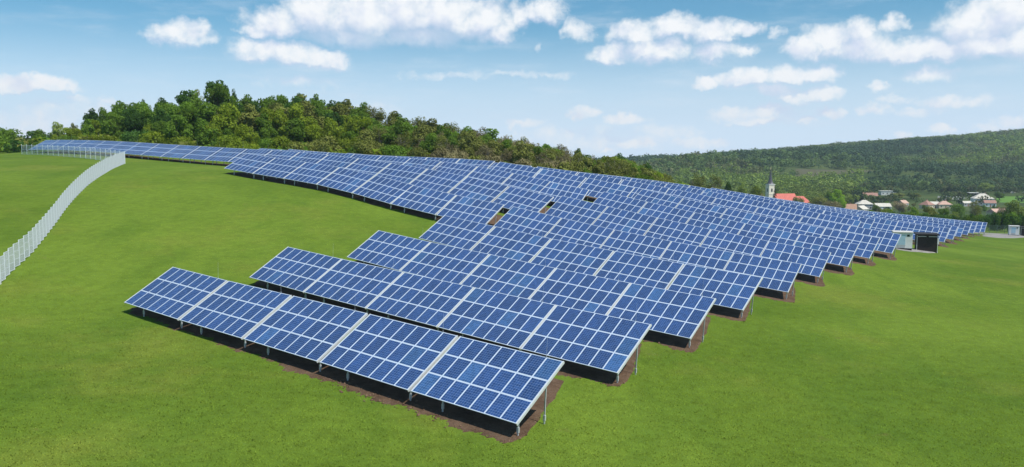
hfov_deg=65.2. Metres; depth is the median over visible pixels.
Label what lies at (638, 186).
solar table
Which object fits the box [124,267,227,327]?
solar table
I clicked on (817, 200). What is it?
tree
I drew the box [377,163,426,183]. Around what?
solar table
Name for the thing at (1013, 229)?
inverter cabin
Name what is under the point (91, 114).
tree
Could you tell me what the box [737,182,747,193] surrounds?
tree
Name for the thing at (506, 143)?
tree
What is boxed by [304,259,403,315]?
solar table
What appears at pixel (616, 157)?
tree
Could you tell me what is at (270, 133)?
tree
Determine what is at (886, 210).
tree
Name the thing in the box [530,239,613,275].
solar table
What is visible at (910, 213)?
hedge bush
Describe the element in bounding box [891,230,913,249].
inverter cabin
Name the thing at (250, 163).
solar table
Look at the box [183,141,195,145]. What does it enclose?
shrub
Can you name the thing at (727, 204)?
solar table
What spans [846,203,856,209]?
house
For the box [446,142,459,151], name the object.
tree
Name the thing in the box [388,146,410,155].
shrub
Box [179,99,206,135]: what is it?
tree
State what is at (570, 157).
tree
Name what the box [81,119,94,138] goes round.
tree
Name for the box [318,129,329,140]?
tree
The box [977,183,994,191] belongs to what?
tree
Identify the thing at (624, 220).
solar table
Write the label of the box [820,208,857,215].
solar table
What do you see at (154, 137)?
shrub
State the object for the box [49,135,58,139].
shrub
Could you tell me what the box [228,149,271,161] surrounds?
solar table
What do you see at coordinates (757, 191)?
tree
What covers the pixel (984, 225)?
solar table
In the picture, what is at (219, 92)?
tree
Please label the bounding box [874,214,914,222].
solar table
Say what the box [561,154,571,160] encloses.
tree
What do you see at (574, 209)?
solar table
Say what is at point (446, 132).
tree
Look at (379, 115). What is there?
tree
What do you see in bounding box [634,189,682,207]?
solar table
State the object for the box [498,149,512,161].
tree
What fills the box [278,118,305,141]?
tree
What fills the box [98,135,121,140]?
shrub
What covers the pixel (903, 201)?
house
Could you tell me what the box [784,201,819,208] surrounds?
solar table
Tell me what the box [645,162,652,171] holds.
tree
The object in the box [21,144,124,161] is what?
fence
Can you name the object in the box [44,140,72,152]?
solar table
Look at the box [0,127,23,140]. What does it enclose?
tree
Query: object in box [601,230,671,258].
solar table
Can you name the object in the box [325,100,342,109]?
tree
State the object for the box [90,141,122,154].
solar table
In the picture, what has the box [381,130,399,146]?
tree
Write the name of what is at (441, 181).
solar table
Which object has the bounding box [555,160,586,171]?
shrub
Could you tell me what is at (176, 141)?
shrub
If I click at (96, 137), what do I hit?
shrub
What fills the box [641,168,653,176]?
tree
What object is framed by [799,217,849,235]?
solar table
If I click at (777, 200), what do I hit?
solar table
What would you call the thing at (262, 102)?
tree
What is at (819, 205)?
solar table
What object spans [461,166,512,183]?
solar table
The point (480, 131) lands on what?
tree
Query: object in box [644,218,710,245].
solar table
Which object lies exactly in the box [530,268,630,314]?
solar table
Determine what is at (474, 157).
shrub
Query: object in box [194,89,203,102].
tree
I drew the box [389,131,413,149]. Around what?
tree
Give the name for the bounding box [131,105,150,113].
tree
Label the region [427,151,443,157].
shrub
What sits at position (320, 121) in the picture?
tree
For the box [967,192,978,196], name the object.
shelter
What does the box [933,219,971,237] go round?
solar table
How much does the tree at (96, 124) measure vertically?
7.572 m
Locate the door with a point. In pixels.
(901, 241)
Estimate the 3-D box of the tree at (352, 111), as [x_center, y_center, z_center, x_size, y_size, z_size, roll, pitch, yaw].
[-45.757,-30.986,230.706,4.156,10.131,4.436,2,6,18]
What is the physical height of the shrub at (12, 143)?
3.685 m
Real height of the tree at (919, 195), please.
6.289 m
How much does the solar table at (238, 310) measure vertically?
5.318 m
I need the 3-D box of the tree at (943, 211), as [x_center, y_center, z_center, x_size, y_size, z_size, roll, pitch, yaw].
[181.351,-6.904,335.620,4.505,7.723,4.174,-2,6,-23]
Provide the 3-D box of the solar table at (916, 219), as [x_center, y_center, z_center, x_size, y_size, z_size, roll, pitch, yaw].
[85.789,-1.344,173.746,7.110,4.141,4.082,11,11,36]
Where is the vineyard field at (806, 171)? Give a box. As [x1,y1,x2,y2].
[795,169,871,176]
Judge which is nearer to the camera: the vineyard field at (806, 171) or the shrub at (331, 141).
the shrub at (331, 141)
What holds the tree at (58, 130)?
on the ground at (20, 172)
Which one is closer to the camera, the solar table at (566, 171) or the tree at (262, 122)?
the solar table at (566, 171)
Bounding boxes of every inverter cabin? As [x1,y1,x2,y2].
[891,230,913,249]
[1008,225,1019,235]
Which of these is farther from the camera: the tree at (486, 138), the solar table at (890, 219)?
the tree at (486, 138)
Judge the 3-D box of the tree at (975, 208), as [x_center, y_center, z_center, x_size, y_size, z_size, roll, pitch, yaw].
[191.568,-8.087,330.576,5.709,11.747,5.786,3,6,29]
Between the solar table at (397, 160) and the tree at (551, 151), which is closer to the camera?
the solar table at (397, 160)
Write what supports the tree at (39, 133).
on the ground at (20, 172)
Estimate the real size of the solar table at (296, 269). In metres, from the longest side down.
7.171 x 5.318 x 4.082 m
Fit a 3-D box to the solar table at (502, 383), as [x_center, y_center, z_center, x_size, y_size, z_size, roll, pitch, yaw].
[-1.375,7.903,42.550,7.141,5.318,4.082,8,9,36]
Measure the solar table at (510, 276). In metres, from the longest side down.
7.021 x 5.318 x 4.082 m
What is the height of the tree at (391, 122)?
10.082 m
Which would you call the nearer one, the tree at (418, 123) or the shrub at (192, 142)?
the shrub at (192, 142)
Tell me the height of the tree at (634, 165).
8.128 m
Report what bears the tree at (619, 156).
on the ground at (20, 172)
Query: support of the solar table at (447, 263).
on the soil
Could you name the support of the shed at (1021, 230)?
on the gravel path
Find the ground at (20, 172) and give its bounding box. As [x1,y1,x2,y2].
[0,136,1023,466]
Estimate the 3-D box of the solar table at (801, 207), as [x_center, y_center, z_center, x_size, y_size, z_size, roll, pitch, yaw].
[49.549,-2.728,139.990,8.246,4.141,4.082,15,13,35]
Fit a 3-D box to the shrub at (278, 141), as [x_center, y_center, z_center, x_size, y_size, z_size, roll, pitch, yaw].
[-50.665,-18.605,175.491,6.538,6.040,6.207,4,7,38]
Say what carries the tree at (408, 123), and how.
on the ground at (20, 172)
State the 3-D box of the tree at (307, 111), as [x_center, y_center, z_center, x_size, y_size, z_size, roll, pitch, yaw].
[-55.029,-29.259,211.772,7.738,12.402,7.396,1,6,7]
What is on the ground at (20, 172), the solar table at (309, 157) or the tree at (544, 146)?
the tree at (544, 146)
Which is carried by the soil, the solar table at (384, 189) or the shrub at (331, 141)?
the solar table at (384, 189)
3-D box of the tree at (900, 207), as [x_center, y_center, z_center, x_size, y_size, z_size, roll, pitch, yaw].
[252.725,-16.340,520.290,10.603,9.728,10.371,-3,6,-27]
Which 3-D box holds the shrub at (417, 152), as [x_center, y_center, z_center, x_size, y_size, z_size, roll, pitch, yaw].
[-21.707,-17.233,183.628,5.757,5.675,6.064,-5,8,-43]
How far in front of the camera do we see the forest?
1060.15 m
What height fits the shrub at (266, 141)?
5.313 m
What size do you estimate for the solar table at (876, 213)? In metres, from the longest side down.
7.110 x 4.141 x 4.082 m
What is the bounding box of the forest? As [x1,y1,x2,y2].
[595,128,1023,192]
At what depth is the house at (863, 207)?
558.19 m
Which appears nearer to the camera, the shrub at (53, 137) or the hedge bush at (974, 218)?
the shrub at (53, 137)
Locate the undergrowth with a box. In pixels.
[0,129,688,184]
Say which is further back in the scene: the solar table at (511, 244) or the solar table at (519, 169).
the solar table at (519, 169)
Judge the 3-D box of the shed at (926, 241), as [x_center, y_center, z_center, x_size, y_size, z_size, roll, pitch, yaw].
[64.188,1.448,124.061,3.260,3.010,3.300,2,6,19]
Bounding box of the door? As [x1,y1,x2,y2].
[897,235,905,244]
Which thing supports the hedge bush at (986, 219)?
on the ground at (20, 172)
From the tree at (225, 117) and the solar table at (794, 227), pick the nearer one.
the solar table at (794, 227)
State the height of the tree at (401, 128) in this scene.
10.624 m
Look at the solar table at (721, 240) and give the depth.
93.61 m
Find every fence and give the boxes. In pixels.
[0,152,124,283]
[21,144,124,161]
[981,225,1007,232]
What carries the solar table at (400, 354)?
on the soil
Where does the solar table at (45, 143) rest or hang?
on the soil
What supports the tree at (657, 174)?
on the ground at (20, 172)
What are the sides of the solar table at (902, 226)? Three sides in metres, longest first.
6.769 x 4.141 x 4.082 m
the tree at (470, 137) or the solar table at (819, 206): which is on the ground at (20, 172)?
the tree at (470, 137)
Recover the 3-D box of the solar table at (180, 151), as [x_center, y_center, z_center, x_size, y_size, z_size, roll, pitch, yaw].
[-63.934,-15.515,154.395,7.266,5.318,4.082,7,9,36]
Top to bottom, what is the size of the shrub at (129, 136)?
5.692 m
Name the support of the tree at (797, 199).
on the ground at (20, 172)
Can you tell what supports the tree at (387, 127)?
on the ground at (20, 172)
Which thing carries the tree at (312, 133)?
on the ground at (20, 172)
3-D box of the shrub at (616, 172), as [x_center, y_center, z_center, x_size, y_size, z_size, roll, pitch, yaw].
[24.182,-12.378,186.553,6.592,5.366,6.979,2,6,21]
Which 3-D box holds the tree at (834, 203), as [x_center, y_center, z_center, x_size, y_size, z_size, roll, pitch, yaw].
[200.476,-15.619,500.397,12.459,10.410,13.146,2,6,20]
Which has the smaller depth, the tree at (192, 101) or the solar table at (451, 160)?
the solar table at (451, 160)
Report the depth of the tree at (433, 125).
236.71 m
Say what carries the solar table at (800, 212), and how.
on the soil
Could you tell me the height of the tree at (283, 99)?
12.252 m
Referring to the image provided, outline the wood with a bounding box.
[685,174,1023,203]
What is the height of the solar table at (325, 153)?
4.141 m
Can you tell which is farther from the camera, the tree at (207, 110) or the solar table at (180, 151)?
the tree at (207, 110)
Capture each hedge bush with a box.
[900,211,915,215]
[916,212,929,216]
[939,215,952,218]
[962,214,970,220]
[969,215,982,221]
[978,217,991,229]
[989,212,1000,230]
[1001,214,1007,228]
[1002,211,1018,229]
[1008,214,1021,225]
[1018,213,1023,230]
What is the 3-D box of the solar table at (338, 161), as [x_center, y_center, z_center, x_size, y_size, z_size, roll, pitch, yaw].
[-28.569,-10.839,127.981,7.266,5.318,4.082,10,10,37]
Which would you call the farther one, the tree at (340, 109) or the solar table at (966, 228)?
the tree at (340, 109)
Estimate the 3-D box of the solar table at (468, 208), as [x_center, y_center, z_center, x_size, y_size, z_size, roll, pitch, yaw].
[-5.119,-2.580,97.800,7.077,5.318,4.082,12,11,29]
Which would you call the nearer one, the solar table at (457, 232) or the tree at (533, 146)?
the solar table at (457, 232)
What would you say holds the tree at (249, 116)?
on the ground at (20, 172)
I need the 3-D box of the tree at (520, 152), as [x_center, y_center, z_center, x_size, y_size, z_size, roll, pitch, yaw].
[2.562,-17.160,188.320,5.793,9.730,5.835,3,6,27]
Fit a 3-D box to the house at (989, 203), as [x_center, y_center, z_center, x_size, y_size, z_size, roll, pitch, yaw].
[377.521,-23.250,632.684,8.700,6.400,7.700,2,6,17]
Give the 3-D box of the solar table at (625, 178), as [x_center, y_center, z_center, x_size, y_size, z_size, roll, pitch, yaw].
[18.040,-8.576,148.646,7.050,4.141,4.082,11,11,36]
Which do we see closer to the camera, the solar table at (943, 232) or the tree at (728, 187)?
the solar table at (943, 232)
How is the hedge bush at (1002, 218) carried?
on the ground at (20, 172)
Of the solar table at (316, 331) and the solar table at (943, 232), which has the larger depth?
the solar table at (943, 232)
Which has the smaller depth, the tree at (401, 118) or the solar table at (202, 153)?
the solar table at (202, 153)
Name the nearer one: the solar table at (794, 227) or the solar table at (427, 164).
the solar table at (794, 227)
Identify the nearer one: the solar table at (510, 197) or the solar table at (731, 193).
the solar table at (510, 197)
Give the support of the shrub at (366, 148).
on the ground at (20, 172)
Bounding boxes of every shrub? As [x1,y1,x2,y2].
[0,135,9,149]
[3,140,20,151]
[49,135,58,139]
[57,135,77,139]
[80,134,98,139]
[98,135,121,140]
[120,129,151,141]
[135,131,170,143]
[170,136,191,144]
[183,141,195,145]
[215,134,244,148]
[240,143,259,148]
[256,138,272,148]
[268,135,292,149]
[282,140,309,149]
[305,140,330,151]
[312,135,341,152]
[336,137,363,152]
[353,139,381,154]
[358,142,385,154]
[378,144,407,155]
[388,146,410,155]
[406,147,429,156]
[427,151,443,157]
[432,147,468,157]
[444,151,468,158]
[468,155,485,159]
[475,154,503,162]
[516,157,532,165]
[532,162,551,167]
[544,159,570,168]
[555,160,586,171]
[608,169,624,176]
[635,174,654,179]
[655,176,677,183]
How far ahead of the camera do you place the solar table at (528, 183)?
119.16 m
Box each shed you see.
[914,232,939,252]
[1020,226,1023,235]
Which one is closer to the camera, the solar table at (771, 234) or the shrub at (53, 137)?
the solar table at (771, 234)
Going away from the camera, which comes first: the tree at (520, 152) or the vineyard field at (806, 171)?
the tree at (520, 152)
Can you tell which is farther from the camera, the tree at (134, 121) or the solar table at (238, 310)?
the tree at (134, 121)
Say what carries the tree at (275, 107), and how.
on the ground at (20, 172)
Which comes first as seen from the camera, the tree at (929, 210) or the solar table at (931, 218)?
the solar table at (931, 218)
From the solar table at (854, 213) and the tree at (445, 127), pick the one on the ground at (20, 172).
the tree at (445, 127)
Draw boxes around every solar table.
[29,140,58,152]
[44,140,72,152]
[57,140,88,152]
[72,140,103,153]
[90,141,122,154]
[106,142,139,156]
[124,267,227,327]
[125,142,157,155]
[141,144,178,158]
[161,145,199,161]
[179,281,291,347]
[182,143,221,163]
[204,148,245,164]
[224,153,274,176]
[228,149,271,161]
[243,296,367,371]
[249,247,341,298]
[253,158,305,183]
[265,150,298,159]
[283,162,338,189]
[289,152,327,163]
[304,151,328,154]
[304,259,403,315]
[316,155,358,167]
[317,167,374,197]
[319,314,457,400]
[326,152,353,156]
[345,158,390,175]
[347,230,430,270]
[351,154,380,160]
[352,175,413,208]
[366,269,474,330]
[376,156,409,164]
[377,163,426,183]
[391,186,455,219]
[396,156,426,158]
[400,242,489,283]
[403,158,440,169]
[410,169,466,192]
[410,336,564,435]
[419,214,494,249]
[425,157,459,169]
[435,162,476,175]
[436,195,504,223]
[437,287,555,350]
[450,177,508,201]
[456,159,494,168]
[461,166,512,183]
[461,254,555,298]
[472,225,550,262]
[493,162,540,176]
[493,186,553,213]
[494,206,561,236]
[502,173,550,192]
[521,305,651,382]
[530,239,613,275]
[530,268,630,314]
[534,166,577,176]
[534,169,586,186]
[539,182,588,202]
[545,196,607,223]
[545,218,613,247]
[577,172,621,187]
[579,178,634,200]
[592,206,656,234]
[593,192,646,216]
[595,251,683,288]
[599,174,631,183]
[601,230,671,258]
[607,281,715,347]
[620,180,668,197]
[630,178,666,186]
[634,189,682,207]
[638,202,693,223]
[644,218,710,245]
[653,180,689,186]
[660,241,733,271]
[665,184,703,195]
[667,264,762,317]
[672,189,715,205]
[676,199,726,220]
[686,212,744,236]
[689,186,728,194]
[701,230,768,256]
[705,191,743,204]
[711,188,745,195]
[712,198,757,213]
[721,209,774,227]
[724,252,801,298]
[732,193,776,203]
[738,224,799,247]
[741,198,780,211]
[750,195,783,203]
[754,207,802,226]
[760,241,830,282]
[769,219,824,240]
[776,201,824,213]
[778,206,819,220]
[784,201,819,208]
[794,234,858,271]
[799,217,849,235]
[800,202,834,208]
[801,203,835,209]
[817,213,860,226]
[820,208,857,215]
[820,229,879,263]
[823,211,874,228]
[835,208,873,215]
[836,209,871,216]
[847,226,900,258]
[858,215,897,232]
[859,210,892,216]
[872,216,909,222]
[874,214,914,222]
[892,215,927,221]
[894,222,939,239]
[896,214,932,219]
[910,222,949,245]
[914,220,957,242]
[916,216,945,219]
[928,220,964,239]
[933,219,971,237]
[946,219,976,235]
[950,219,982,235]
[964,220,986,234]
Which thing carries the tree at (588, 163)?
on the ground at (20, 172)
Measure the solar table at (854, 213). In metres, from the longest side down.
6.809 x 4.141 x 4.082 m
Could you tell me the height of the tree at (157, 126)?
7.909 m
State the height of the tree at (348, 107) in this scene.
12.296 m
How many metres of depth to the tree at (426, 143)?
190.44 m
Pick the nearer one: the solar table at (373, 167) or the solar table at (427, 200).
the solar table at (427, 200)
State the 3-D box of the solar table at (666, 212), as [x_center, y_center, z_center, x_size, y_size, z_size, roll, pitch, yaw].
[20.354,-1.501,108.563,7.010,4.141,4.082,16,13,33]
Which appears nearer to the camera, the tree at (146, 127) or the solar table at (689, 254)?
the solar table at (689, 254)
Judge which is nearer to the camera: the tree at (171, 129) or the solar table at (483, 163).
the solar table at (483, 163)
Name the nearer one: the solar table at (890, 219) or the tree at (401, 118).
the solar table at (890, 219)
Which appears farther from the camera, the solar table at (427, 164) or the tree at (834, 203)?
the tree at (834, 203)
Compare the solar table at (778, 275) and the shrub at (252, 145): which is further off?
the shrub at (252, 145)
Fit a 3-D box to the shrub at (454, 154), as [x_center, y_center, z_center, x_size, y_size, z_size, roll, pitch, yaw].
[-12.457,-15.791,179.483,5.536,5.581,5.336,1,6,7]
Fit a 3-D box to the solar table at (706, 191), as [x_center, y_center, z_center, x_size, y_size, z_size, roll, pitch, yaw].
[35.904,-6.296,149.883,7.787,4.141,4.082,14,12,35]
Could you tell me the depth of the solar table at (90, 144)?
176.04 m
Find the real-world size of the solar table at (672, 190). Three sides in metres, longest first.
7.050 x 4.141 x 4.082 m
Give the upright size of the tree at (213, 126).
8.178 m
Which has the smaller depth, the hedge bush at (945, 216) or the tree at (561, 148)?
the tree at (561, 148)
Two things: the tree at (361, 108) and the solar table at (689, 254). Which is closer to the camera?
the solar table at (689, 254)
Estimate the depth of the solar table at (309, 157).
132.80 m
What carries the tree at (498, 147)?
on the ground at (20, 172)
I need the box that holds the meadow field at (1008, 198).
[996,196,1023,202]
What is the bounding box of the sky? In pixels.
[0,0,1023,157]
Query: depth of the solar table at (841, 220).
125.73 m
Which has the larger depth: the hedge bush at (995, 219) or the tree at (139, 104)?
the hedge bush at (995, 219)
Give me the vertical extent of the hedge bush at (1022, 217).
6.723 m
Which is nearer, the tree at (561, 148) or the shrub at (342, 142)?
the shrub at (342, 142)
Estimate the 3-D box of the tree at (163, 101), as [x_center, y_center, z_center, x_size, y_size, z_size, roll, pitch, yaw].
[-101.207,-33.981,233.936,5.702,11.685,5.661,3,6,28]
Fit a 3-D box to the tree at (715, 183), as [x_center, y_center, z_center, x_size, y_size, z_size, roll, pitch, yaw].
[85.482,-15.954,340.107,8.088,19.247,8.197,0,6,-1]
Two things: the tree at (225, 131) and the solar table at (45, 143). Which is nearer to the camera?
the tree at (225, 131)
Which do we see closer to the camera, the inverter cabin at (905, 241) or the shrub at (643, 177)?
the inverter cabin at (905, 241)
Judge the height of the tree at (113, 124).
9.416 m
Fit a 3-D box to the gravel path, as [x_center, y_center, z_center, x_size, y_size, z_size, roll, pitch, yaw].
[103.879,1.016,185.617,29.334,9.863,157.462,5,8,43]
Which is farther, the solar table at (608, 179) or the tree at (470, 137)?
the tree at (470, 137)
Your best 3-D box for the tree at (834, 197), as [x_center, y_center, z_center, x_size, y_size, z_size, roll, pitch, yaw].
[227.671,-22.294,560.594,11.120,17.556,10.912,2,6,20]
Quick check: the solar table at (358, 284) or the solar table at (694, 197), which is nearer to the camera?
the solar table at (358, 284)
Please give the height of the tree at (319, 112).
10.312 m
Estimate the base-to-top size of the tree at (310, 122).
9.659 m
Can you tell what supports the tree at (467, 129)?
on the ground at (20, 172)
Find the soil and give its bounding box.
[33,151,979,443]
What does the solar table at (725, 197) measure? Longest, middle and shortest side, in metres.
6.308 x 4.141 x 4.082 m
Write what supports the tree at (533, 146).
on the ground at (20, 172)
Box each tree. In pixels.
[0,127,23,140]
[22,131,34,139]
[32,129,46,137]
[50,121,65,136]
[66,128,82,138]
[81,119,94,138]
[83,108,98,123]
[84,119,100,135]
[97,107,108,123]
[100,112,125,137]
[105,108,125,132]
[111,100,129,110]
[120,108,138,133]
[123,112,147,132]
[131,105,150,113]
[132,101,154,112]
[138,106,155,126]
[143,124,154,130]
[149,109,170,123]
[150,120,167,134]
[154,102,172,118]
[158,97,166,104]
[162,115,193,141]
[168,101,194,131]
[174,90,196,104]
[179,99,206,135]
[187,90,199,105]
[192,101,222,130]
[193,118,219,145]
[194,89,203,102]
[201,122,222,143]
[203,83,231,107]
[205,80,229,101]
[208,103,240,136]
[220,128,233,140]
[229,95,237,105]
[231,89,237,100]
[236,94,255,106]
[236,103,259,135]
[236,124,260,146]
[237,101,260,113]
[253,112,272,140]
[257,98,276,110]
[259,128,279,140]
[260,106,288,130]
[265,94,287,106]
[272,102,290,115]
[273,124,289,138]
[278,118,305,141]
[285,96,306,105]
[285,102,306,122]
[292,93,310,104]
[296,100,317,119]
[301,115,318,141]
[304,124,322,142]
[306,108,324,126]
[308,93,318,102]
[309,101,325,116]
[314,116,326,131]
[318,99,327,109]
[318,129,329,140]
[321,109,332,120]
[322,117,345,143]
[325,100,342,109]
[325,103,349,115]
[325,112,344,131]
[340,115,352,139]
[341,99,357,113]
[341,130,358,139]
[347,115,372,135]
[349,109,357,114]
[355,102,369,114]
[356,128,374,141]
[357,111,369,119]
[362,124,382,141]
[364,104,387,124]
[372,125,387,145]
[380,124,392,131]
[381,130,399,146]
[385,111,399,124]
[386,117,398,126]
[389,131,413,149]
[390,121,413,137]
[391,119,411,145]
[395,113,408,121]
[407,116,425,128]
[411,124,438,147]
[419,133,437,153]
[423,118,438,132]
[428,135,450,150]
[435,124,451,142]
[436,123,452,134]
[439,121,461,133]
[446,136,460,151]
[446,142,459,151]
[447,131,458,140]
[457,130,463,140]
[458,131,484,151]
[459,126,475,133]
[463,141,481,157]
[472,126,486,137]
[474,144,495,157]
[479,128,501,140]
[479,135,496,142]
[485,140,503,160]
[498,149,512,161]
[501,139,514,158]
[506,145,515,161]
[510,140,531,162]
[524,152,539,165]
[529,143,537,158]
[532,147,547,160]
[534,152,550,164]
[538,144,551,150]
[542,154,558,163]
[545,146,563,159]
[556,144,568,154]
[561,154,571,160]
[569,152,583,164]
[572,153,583,162]
[582,155,596,172]
[583,157,593,171]
[591,159,604,173]
[604,157,616,173]
[605,156,624,166]
[606,161,622,174]
[615,153,624,160]
[616,159,631,176]
[629,163,641,175]
[629,167,640,177]
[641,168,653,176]
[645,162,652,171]
[651,172,663,178]
[689,172,705,187]
[705,173,722,188]
[725,181,731,190]
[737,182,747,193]
[751,185,762,195]
[792,197,804,202]
[808,195,827,204]
[823,200,842,207]
[825,191,830,204]
[829,189,844,202]
[836,197,846,207]
[872,205,878,211]
[881,208,892,212]
[891,193,904,198]
[891,201,907,213]
[905,193,920,198]
[911,206,919,215]
[922,206,938,215]
[938,208,949,215]
[949,203,965,218]
[949,212,959,217]
[968,200,982,216]
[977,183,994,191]
[994,192,1004,199]
[998,206,1008,213]
[1004,200,1023,215]
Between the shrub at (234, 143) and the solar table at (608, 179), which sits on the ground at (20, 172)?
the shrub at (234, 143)
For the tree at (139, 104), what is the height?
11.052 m
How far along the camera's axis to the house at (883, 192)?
760.96 m
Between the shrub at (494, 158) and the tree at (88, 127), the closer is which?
the shrub at (494, 158)
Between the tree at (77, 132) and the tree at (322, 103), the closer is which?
the tree at (77, 132)
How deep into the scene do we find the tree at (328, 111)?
214.46 m
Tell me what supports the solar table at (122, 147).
on the soil
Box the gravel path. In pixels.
[896,232,1023,252]
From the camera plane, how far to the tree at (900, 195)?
697.57 m
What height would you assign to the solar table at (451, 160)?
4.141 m
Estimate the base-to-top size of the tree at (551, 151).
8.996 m
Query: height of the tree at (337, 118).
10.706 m
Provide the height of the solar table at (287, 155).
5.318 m
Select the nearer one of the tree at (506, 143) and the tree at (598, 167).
the tree at (598, 167)
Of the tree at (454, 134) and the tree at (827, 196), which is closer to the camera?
the tree at (454, 134)
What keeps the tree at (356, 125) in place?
on the ground at (20, 172)
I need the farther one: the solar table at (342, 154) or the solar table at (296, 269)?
the solar table at (342, 154)
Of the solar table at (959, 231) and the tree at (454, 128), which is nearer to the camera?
the solar table at (959, 231)
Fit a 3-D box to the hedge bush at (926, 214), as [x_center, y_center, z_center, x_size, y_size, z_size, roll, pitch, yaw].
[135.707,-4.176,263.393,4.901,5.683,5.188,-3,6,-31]
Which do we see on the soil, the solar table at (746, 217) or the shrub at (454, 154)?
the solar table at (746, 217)
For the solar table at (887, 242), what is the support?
on the soil
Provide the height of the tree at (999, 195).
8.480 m
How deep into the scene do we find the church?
599.39 m
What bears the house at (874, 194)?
on the ground at (20, 172)
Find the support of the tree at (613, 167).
on the ground at (20, 172)
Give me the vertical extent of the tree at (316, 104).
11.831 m
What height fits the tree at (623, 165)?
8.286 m
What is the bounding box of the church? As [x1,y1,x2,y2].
[765,167,809,202]
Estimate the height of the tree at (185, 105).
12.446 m
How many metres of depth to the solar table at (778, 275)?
79.25 m
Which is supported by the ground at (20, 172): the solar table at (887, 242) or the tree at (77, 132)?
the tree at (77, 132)
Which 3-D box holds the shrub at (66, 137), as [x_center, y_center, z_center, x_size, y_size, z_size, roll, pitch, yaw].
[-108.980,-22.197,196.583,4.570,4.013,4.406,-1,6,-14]
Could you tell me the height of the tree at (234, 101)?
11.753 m
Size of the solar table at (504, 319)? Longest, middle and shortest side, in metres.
7.171 x 5.318 x 4.082 m
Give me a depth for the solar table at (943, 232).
147.39 m
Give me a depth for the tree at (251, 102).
199.42 m
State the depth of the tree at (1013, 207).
318.99 m
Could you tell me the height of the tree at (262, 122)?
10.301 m
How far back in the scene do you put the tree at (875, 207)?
540.08 m
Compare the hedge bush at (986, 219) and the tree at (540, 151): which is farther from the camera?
the hedge bush at (986, 219)
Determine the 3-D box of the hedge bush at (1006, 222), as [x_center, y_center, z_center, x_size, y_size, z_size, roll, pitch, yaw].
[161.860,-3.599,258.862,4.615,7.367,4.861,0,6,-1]
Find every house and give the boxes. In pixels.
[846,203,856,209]
[855,200,872,209]
[857,205,867,210]
[862,193,877,198]
[874,203,891,208]
[878,190,895,194]
[897,199,908,205]
[918,199,934,208]
[937,200,952,207]
[959,201,971,205]
[970,192,993,205]
[982,200,996,206]
[986,207,1003,215]
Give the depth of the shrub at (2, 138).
220.52 m
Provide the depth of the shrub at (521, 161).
181.11 m
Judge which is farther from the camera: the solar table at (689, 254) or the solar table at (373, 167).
the solar table at (373, 167)
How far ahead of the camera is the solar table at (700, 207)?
116.60 m
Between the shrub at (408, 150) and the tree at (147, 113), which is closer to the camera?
the shrub at (408, 150)
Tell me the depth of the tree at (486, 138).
207.35 m
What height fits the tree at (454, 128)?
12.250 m
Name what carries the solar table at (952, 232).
on the soil
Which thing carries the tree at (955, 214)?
on the ground at (20, 172)
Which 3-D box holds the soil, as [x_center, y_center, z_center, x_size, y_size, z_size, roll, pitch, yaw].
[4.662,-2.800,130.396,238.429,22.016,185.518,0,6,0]
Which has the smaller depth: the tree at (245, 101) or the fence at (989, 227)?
the tree at (245, 101)
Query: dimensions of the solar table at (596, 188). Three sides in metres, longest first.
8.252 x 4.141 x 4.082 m
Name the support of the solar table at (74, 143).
on the soil
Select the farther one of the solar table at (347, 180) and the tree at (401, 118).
the tree at (401, 118)
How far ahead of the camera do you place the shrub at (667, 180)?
186.16 m
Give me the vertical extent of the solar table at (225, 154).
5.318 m
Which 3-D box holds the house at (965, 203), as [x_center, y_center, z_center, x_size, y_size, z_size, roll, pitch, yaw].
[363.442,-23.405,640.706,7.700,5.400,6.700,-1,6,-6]
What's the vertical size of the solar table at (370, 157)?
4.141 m
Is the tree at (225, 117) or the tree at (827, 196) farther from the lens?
the tree at (827, 196)
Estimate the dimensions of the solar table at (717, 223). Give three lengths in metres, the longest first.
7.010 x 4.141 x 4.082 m
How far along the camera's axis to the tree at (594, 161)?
204.30 m
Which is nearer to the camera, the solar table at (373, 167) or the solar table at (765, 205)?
the solar table at (373, 167)
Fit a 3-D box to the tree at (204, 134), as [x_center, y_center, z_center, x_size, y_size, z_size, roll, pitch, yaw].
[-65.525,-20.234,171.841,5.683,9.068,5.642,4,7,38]
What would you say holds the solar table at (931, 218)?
on the soil
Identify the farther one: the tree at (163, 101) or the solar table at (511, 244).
the tree at (163, 101)
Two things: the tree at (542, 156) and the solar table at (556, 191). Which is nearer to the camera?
the solar table at (556, 191)
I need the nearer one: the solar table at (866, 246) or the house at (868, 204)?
the solar table at (866, 246)
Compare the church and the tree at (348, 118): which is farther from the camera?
the church
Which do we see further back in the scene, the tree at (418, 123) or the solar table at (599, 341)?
the tree at (418, 123)
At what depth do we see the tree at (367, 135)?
193.14 m
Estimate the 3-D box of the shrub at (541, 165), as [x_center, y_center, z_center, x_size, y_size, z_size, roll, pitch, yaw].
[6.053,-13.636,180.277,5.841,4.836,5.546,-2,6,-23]
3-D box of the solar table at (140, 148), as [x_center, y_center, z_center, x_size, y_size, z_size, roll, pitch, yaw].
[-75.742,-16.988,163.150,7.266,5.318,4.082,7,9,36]
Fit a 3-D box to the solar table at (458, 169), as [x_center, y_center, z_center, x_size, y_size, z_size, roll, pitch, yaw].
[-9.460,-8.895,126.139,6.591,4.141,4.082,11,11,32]

